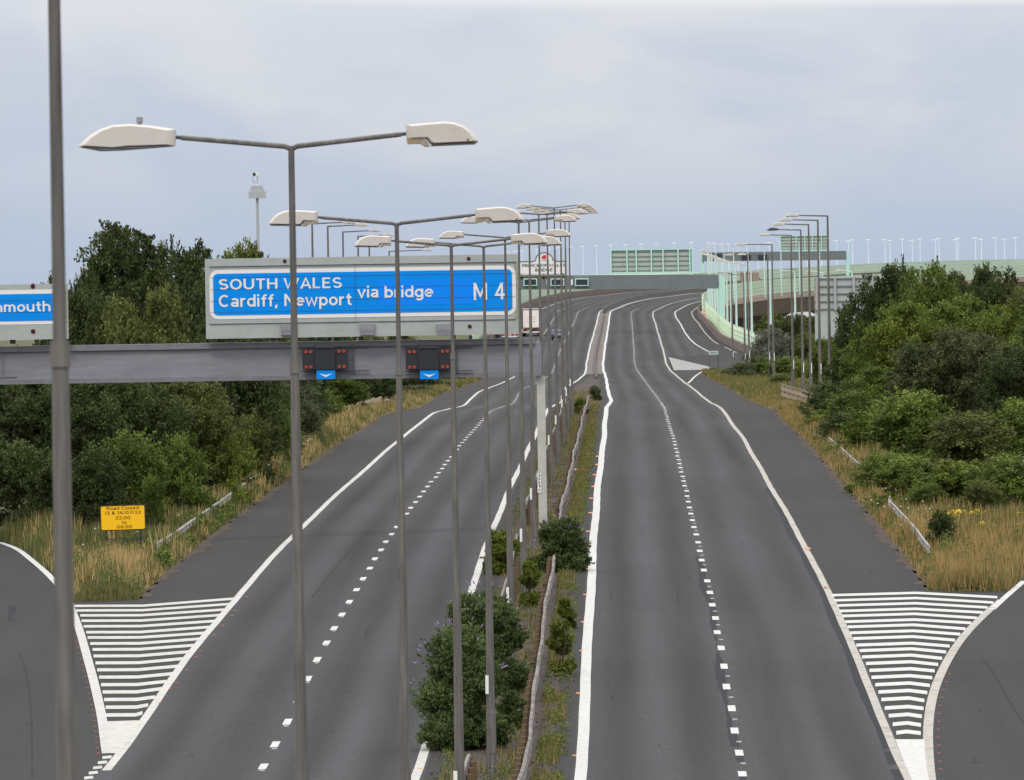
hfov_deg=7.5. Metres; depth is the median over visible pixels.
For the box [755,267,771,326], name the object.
street lamp
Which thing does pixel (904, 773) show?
edge line
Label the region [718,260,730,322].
street lamp
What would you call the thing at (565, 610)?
shrub
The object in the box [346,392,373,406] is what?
shrub
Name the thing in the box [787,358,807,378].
shrub
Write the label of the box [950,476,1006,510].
shrub
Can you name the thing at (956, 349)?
tree
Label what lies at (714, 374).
verge grass
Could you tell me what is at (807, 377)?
shrub
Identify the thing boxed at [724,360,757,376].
shrub
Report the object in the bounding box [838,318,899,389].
tree
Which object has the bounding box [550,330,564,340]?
car
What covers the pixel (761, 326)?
tree
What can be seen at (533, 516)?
street lamp
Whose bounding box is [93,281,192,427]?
tree
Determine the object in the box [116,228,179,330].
tree
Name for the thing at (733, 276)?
street lamp
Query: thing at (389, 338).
tree
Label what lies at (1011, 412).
shrub
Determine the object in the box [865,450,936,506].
shrub
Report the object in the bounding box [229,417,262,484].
shrub
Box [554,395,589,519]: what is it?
safety barrier
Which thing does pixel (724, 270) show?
street lamp
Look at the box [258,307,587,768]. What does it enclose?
lane dashes
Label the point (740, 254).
street lamp
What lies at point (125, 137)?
street lamp
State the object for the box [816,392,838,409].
tree
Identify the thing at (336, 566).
tar seam
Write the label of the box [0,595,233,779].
westbound slip road
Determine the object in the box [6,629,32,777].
tar seam
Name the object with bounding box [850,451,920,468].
shrub
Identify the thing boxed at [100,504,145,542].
road works sign
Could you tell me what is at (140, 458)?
shrub
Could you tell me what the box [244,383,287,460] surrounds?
tree
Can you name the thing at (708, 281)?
gantry
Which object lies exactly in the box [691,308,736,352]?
edge line
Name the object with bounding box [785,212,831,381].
street lamp
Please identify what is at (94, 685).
edge line
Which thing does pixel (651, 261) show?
direction sign
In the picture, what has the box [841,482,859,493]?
shrub
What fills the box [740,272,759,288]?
lorry
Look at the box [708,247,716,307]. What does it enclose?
street lamp
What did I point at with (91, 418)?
tree
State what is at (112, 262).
tree
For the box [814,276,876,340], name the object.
direction sign
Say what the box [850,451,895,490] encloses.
shrub
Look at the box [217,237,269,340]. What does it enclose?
tree
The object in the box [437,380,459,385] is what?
shrub
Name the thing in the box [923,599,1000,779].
edge line
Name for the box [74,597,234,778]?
gore hatching
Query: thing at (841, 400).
shrub
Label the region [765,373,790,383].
shrub
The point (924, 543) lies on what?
safety barrier
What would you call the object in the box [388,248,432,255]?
street lamp
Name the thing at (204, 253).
tree
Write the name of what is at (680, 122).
sky
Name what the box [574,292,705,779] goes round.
edge line
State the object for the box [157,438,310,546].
safety barrier
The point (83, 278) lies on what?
tree
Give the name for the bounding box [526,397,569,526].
safety barrier
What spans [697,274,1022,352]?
parapet wall
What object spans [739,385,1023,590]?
verge grass
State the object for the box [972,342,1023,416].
tree
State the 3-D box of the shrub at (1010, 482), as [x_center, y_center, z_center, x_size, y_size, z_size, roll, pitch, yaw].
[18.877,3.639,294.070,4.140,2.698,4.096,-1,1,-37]
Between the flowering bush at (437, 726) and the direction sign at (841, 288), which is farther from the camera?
the direction sign at (841, 288)
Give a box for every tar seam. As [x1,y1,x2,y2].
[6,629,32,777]
[312,534,362,596]
[695,557,745,779]
[761,493,904,738]
[764,488,903,779]
[983,659,1023,724]
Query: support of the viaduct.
on the ground at (32, 343)
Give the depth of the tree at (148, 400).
303.45 m
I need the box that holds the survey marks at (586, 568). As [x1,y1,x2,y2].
[418,456,599,768]
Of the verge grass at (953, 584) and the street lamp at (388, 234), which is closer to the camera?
the verge grass at (953, 584)
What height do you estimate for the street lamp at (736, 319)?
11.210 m
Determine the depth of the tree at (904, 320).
424.36 m
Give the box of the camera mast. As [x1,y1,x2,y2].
[248,172,265,251]
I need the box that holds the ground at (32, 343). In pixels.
[0,319,1023,599]
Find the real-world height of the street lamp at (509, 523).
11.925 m
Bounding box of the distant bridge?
[524,269,925,302]
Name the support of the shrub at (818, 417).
on the ground at (32, 343)
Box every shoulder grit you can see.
[141,384,471,596]
[712,380,929,584]
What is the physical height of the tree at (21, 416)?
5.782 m
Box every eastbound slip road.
[670,352,785,372]
[832,590,1023,779]
[972,573,1023,615]
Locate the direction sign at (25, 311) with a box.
[0,283,68,343]
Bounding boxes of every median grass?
[439,389,593,779]
[528,402,599,779]
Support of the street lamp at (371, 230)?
on the ground at (32, 343)
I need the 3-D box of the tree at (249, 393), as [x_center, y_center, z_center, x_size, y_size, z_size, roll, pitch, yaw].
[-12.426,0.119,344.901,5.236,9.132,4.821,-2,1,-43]
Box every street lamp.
[48,0,77,779]
[79,117,477,779]
[269,207,523,779]
[311,221,355,256]
[327,222,367,339]
[342,228,380,256]
[354,233,547,779]
[357,232,393,340]
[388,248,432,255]
[405,236,561,776]
[439,229,570,661]
[460,215,576,593]
[488,214,580,551]
[516,203,591,464]
[516,209,588,487]
[520,209,584,375]
[526,206,594,443]
[533,208,596,430]
[539,210,597,416]
[698,251,708,303]
[699,253,710,304]
[701,254,713,307]
[702,249,711,305]
[704,254,715,309]
[706,255,718,312]
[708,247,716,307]
[709,272,733,364]
[711,258,724,317]
[714,259,727,320]
[715,246,725,304]
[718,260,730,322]
[721,273,745,361]
[723,261,737,325]
[724,245,734,301]
[725,254,749,362]
[731,262,746,328]
[736,242,774,376]
[737,264,752,339]
[738,252,770,375]
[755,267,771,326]
[757,242,765,297]
[759,232,794,387]
[767,228,804,390]
[772,242,781,295]
[773,221,812,392]
[779,270,795,319]
[780,217,821,389]
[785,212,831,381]
[796,242,800,294]
[812,241,820,276]
[835,270,852,276]
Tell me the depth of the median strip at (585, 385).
212.35 m
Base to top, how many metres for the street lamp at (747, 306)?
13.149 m
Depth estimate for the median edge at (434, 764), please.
248.16 m
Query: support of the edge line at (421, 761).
on the westbound carriageway at (224, 711)
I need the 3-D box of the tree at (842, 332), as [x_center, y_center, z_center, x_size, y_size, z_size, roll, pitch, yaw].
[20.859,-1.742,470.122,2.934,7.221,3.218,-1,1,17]
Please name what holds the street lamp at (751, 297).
on the ground at (32, 343)
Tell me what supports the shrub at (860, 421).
on the ground at (32, 343)
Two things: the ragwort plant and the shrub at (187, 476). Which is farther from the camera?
the shrub at (187, 476)
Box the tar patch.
[8,606,16,620]
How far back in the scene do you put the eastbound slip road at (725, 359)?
923.84 m
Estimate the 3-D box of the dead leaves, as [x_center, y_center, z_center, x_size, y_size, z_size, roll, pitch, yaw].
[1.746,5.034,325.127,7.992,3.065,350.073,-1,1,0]
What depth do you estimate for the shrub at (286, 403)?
397.92 m
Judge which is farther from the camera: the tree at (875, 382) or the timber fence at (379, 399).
the timber fence at (379, 399)
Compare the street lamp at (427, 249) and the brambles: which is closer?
the brambles
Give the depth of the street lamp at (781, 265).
1611.44 m
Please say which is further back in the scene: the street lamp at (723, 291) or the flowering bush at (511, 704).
the street lamp at (723, 291)
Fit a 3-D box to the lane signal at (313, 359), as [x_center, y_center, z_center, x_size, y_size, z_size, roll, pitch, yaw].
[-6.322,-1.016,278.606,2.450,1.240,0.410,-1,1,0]
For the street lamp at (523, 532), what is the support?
on the median strip at (585, 385)
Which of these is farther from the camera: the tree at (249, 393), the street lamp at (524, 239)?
the tree at (249, 393)
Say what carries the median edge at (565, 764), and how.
on the median strip at (585, 385)
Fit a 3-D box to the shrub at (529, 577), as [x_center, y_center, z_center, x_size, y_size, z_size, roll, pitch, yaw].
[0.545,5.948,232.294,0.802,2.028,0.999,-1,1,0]
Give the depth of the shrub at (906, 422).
344.25 m
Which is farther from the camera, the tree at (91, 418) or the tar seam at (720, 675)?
the tree at (91, 418)
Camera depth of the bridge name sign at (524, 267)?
1142.65 m
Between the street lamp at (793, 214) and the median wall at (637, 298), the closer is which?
the street lamp at (793, 214)
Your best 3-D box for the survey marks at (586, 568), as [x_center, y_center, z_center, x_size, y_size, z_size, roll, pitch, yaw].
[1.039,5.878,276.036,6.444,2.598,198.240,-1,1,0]
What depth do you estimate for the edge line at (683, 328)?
1178.25 m
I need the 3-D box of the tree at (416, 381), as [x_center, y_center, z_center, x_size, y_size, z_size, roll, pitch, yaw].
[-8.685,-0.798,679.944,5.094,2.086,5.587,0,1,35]
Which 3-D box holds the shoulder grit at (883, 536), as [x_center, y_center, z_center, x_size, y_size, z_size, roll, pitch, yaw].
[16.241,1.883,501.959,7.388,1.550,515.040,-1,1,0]
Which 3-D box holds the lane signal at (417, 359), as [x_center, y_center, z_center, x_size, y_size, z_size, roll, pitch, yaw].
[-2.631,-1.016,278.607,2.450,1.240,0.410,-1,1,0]
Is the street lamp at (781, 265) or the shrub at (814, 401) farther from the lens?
the street lamp at (781, 265)
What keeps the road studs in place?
on the westbound carriageway at (224, 711)
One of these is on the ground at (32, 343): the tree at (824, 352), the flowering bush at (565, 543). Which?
the tree at (824, 352)
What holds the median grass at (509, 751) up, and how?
on the median strip at (585, 385)
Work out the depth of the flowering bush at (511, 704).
188.37 m
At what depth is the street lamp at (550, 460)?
327.99 m
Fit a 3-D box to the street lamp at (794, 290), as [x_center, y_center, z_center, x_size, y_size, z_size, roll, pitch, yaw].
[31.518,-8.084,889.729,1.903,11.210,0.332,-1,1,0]
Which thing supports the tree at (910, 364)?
on the ground at (32, 343)
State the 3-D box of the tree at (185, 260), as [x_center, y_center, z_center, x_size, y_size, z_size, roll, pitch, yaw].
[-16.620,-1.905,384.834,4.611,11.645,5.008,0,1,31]
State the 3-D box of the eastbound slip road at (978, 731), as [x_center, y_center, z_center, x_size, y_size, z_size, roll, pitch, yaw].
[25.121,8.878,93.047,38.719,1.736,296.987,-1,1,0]
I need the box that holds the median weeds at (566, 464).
[504,390,605,531]
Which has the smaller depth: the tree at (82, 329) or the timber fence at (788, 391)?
the tree at (82, 329)
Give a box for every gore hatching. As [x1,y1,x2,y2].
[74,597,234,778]
[669,357,708,369]
[832,592,996,779]
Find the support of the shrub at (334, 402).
on the ground at (32, 343)
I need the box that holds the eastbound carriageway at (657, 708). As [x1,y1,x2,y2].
[572,290,899,779]
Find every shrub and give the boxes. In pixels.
[0,432,52,526]
[10,449,93,528]
[71,439,136,527]
[86,420,178,520]
[135,469,167,533]
[149,422,219,506]
[153,431,218,514]
[197,425,251,501]
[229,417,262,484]
[238,407,277,483]
[262,452,284,469]
[273,401,307,465]
[275,398,305,439]
[286,398,330,443]
[314,395,330,422]
[318,388,348,415]
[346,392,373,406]
[402,384,432,390]
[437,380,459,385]
[479,528,519,574]
[517,556,541,606]
[544,617,577,674]
[556,596,576,628]
[574,396,589,413]
[589,385,601,400]
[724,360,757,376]
[741,354,783,374]
[759,355,800,377]
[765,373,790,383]
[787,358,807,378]
[796,380,847,415]
[799,408,830,427]
[804,367,817,385]
[805,412,828,428]
[812,382,887,431]
[812,410,856,439]
[822,399,897,451]
[833,425,907,450]
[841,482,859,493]
[847,470,863,481]
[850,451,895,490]
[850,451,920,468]
[860,380,954,461]
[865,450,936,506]
[895,451,998,504]
[902,477,954,507]
[919,401,1022,469]
[922,503,959,544]
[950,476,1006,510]
[955,451,1023,505]
[976,396,1023,458]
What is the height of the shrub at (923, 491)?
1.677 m
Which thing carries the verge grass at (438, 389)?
on the ground at (32, 343)
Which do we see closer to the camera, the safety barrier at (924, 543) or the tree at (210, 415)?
the safety barrier at (924, 543)
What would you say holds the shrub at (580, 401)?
on the median strip at (585, 385)
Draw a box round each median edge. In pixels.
[422,374,591,779]
[549,374,608,779]
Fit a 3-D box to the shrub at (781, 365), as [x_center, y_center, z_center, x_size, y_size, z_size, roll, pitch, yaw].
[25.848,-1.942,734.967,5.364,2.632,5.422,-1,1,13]
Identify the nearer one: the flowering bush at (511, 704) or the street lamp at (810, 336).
the flowering bush at (511, 704)
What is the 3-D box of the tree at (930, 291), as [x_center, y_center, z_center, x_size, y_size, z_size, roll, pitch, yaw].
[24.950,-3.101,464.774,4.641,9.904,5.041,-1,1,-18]
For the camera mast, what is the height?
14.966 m
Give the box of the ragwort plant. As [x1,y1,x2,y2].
[958,509,985,513]
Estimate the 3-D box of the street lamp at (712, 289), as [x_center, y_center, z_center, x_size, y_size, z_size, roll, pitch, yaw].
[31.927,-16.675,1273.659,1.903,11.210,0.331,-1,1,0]
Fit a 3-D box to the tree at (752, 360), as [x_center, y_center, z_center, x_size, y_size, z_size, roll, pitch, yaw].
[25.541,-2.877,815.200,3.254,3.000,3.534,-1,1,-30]
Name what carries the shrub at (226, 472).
on the ground at (32, 343)
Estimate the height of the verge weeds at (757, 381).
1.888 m
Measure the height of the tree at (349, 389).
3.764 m
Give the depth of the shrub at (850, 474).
333.98 m
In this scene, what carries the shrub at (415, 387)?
on the ground at (32, 343)
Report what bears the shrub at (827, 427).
on the ground at (32, 343)
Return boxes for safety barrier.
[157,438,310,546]
[464,753,476,779]
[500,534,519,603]
[511,555,555,779]
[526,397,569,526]
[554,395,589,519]
[827,438,859,468]
[886,498,929,555]
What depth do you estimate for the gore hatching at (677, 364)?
879.66 m
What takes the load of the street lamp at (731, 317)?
on the ground at (32, 343)
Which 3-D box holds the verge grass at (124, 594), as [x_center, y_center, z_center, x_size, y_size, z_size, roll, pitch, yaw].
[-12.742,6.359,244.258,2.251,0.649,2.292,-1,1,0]
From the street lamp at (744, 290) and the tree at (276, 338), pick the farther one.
the street lamp at (744, 290)
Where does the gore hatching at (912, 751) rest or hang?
on the eastbound slip road at (978, 731)
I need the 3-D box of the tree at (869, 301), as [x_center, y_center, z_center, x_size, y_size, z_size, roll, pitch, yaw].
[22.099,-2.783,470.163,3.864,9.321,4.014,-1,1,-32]
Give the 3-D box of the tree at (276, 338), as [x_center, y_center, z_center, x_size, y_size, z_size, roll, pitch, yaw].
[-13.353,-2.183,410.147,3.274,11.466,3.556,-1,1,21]
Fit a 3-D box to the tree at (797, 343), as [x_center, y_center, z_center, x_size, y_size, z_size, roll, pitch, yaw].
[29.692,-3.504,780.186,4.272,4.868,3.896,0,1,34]
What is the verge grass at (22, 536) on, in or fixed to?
on the ground at (32, 343)
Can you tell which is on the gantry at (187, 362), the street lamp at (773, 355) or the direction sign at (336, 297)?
the direction sign at (336, 297)
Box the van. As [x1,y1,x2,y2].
[501,334,518,337]
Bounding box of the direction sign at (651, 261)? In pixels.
[610,248,692,274]
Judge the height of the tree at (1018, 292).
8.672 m
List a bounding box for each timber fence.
[342,396,390,407]
[780,383,813,402]
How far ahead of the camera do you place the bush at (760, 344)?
799.18 m
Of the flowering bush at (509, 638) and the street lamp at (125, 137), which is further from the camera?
the flowering bush at (509, 638)
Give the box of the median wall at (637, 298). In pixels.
[594,271,1011,378]
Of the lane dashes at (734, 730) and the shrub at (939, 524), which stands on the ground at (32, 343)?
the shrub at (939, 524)
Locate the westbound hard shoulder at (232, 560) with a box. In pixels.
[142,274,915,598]
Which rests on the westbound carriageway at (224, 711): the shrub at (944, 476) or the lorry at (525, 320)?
the lorry at (525, 320)
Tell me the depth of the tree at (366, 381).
519.40 m
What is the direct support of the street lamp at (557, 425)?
on the median strip at (585, 385)
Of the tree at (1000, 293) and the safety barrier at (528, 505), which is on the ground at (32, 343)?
the tree at (1000, 293)
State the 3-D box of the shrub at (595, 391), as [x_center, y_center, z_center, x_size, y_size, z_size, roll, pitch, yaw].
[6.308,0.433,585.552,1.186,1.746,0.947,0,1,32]
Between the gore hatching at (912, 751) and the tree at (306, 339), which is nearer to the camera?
the gore hatching at (912, 751)
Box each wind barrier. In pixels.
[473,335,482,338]
[521,259,1023,302]
[702,265,1023,313]
[705,301,788,349]
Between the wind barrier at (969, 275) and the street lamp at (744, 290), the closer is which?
the street lamp at (744, 290)
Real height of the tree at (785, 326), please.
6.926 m
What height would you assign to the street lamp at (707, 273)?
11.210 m
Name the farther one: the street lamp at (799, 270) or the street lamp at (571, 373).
the street lamp at (799, 270)
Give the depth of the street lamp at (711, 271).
1408.95 m
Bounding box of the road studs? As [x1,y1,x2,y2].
[259,403,745,770]
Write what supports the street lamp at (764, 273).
on the median strip at (599, 354)
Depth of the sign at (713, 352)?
864.17 m
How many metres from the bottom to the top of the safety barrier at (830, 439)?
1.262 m
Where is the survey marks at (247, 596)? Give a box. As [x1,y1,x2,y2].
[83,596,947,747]
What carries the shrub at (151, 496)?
on the ground at (32, 343)
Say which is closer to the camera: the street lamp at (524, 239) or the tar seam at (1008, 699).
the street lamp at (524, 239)
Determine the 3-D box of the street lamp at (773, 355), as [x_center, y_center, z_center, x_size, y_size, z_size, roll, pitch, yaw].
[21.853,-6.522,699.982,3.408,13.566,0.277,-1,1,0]
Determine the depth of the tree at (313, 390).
409.29 m
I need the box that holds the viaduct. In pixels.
[701,277,1023,331]
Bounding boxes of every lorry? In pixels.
[522,308,538,335]
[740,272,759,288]
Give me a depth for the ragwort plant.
285.04 m
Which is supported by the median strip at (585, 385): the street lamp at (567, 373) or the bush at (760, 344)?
the street lamp at (567, 373)
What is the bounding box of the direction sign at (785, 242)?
[780,235,826,250]
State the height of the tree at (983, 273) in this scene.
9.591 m
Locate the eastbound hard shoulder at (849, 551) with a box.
[670,301,926,590]
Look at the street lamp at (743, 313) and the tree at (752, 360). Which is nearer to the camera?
the street lamp at (743, 313)
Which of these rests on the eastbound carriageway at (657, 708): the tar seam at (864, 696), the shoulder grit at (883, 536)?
the tar seam at (864, 696)
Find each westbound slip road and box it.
[0,541,53,601]
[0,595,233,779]
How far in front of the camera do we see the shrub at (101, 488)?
285.66 m
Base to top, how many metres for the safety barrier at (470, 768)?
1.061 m
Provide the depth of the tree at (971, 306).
429.30 m
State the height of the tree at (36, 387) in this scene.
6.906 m
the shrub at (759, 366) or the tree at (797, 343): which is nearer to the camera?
the shrub at (759, 366)
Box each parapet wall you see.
[482,268,1007,338]
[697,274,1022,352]
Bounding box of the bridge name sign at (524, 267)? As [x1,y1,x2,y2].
[520,252,566,278]
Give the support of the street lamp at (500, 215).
on the median strip at (585, 385)
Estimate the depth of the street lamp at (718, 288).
1205.56 m
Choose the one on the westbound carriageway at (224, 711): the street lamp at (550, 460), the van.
the van
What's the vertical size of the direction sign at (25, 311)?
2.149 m
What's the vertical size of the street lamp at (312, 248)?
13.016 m
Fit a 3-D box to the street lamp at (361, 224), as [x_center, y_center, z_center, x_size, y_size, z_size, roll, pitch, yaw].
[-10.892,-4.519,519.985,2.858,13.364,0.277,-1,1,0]
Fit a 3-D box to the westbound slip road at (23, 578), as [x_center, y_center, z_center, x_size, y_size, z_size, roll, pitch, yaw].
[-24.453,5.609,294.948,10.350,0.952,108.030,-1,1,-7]
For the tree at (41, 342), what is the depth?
419.63 m
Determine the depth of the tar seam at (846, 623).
219.63 m
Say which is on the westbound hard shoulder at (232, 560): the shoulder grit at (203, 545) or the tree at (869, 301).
the shoulder grit at (203, 545)
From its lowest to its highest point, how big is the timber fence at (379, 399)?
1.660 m
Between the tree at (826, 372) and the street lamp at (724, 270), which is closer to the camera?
the tree at (826, 372)
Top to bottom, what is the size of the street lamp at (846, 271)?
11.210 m
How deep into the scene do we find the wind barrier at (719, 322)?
1072.74 m
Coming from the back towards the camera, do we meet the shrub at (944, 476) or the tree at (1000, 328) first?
the tree at (1000, 328)
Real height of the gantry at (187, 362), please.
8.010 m
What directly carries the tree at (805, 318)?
on the ground at (32, 343)
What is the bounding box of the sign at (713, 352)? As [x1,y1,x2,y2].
[709,351,718,368]
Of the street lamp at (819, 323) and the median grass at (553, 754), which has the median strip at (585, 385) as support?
the median grass at (553, 754)
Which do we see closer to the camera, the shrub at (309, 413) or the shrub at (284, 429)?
the shrub at (284, 429)
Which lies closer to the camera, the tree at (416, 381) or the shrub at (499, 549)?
the shrub at (499, 549)
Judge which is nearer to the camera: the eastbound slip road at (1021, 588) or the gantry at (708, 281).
the eastbound slip road at (1021, 588)
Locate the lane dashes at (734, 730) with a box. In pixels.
[631,309,746,775]
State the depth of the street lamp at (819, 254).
1678.89 m
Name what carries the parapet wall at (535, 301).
on the viaduct
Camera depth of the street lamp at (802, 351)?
577.91 m
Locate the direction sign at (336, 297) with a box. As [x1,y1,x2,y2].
[205,254,518,341]
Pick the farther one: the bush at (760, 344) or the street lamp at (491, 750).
the bush at (760, 344)
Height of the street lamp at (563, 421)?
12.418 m
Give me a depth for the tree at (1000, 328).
424.34 m
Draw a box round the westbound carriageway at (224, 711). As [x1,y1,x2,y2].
[92,289,684,779]
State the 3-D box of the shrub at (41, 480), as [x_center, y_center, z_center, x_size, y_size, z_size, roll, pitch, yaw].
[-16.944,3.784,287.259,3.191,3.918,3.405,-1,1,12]
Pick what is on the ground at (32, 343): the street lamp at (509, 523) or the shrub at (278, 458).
the shrub at (278, 458)
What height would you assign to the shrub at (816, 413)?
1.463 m
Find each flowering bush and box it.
[409,618,516,750]
[442,581,538,692]
[495,688,530,728]
[531,513,595,571]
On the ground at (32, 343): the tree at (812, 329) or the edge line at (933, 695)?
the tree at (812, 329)
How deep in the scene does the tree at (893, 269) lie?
469.39 m
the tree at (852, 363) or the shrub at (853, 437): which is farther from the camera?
the tree at (852, 363)
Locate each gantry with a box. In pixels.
[0,338,546,528]
[521,274,724,331]
[700,251,848,274]
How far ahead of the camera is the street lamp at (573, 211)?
296.96 m
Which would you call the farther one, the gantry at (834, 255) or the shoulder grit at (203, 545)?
the gantry at (834, 255)
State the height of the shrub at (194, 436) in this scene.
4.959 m
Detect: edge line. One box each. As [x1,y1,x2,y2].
[0,542,53,583]
[74,607,106,752]
[102,377,513,769]
[411,310,601,779]
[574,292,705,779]
[652,298,905,766]
[674,301,708,351]
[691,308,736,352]
[899,767,911,779]
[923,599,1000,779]
[990,581,1023,608]
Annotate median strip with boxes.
[451,374,600,779]
[586,292,703,373]
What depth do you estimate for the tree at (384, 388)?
583.83 m
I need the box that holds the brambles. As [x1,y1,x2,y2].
[126,484,262,566]
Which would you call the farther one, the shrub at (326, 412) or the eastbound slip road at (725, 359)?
the eastbound slip road at (725, 359)
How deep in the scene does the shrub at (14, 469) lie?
289.37 m
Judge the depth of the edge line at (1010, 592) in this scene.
239.44 m
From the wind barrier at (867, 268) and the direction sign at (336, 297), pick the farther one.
the wind barrier at (867, 268)
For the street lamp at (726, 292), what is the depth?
1103.57 m
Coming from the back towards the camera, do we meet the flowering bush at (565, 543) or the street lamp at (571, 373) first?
the street lamp at (571, 373)
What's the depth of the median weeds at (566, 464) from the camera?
356.62 m
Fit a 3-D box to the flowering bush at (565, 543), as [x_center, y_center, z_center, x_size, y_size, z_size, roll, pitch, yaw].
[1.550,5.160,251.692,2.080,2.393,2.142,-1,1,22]
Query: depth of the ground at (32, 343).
1957.80 m
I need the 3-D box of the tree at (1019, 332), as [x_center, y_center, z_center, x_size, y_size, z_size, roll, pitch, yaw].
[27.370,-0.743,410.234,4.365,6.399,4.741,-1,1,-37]
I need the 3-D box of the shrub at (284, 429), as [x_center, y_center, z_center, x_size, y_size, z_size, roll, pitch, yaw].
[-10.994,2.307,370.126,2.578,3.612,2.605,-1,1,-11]
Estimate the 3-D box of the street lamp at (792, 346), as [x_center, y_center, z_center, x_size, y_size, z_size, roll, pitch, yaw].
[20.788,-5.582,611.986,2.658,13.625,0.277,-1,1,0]
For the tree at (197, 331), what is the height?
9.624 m
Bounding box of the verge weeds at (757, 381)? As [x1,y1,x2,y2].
[706,367,808,396]
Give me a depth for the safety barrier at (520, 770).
194.80 m
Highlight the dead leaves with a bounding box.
[429,407,601,779]
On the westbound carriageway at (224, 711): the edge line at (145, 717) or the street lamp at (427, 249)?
the edge line at (145, 717)
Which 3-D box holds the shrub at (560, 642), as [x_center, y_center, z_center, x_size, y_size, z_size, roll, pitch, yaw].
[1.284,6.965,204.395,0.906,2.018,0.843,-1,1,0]
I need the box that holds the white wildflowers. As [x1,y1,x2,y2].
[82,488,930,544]
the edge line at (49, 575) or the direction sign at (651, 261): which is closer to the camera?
the edge line at (49, 575)
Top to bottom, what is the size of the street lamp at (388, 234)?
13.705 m
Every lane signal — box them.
[301,344,369,378]
[404,344,472,378]
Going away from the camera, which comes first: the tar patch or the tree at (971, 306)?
the tar patch
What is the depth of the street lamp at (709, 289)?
1307.53 m
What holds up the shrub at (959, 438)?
on the ground at (32, 343)
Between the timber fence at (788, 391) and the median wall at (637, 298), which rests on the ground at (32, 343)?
the timber fence at (788, 391)
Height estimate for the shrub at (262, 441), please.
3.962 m
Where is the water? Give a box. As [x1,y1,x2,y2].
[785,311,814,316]
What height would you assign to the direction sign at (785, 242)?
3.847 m
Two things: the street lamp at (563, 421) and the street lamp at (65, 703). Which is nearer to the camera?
the street lamp at (65, 703)
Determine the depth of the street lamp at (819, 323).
515.90 m
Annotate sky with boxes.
[0,0,1023,295]
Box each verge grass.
[0,392,434,598]
[74,582,141,601]
[402,377,482,396]
[701,368,816,398]
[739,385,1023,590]
[930,566,1015,590]
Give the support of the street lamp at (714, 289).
on the ground at (32, 343)
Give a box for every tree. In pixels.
[0,343,73,450]
[0,384,51,505]
[17,383,134,477]
[34,270,51,345]
[36,275,123,399]
[67,254,96,317]
[68,219,152,337]
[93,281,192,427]
[98,382,199,496]
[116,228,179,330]
[146,234,205,339]
[153,381,250,488]
[154,283,242,434]
[176,238,227,301]
[203,309,290,459]
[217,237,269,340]
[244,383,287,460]
[246,240,288,341]
[276,337,328,417]
[278,380,334,420]
[318,336,381,395]
[320,379,373,406]
[355,336,420,382]
[366,378,409,400]
[402,378,448,386]
[742,349,763,372]
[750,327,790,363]
[753,312,789,332]
[770,313,808,361]
[779,313,813,338]
[789,331,814,360]
[800,315,814,336]
[804,336,839,384]
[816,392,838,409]
[819,355,856,392]
[832,303,875,383]
[835,362,896,402]
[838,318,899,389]
[844,268,897,360]
[858,293,951,395]
[873,254,918,325]
[882,338,961,412]
[893,255,964,330]
[918,324,1019,424]
[919,292,1002,416]
[944,261,998,300]
[949,299,1023,395]
[968,264,1021,321]
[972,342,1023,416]
[996,316,1023,393]
[999,283,1023,341]

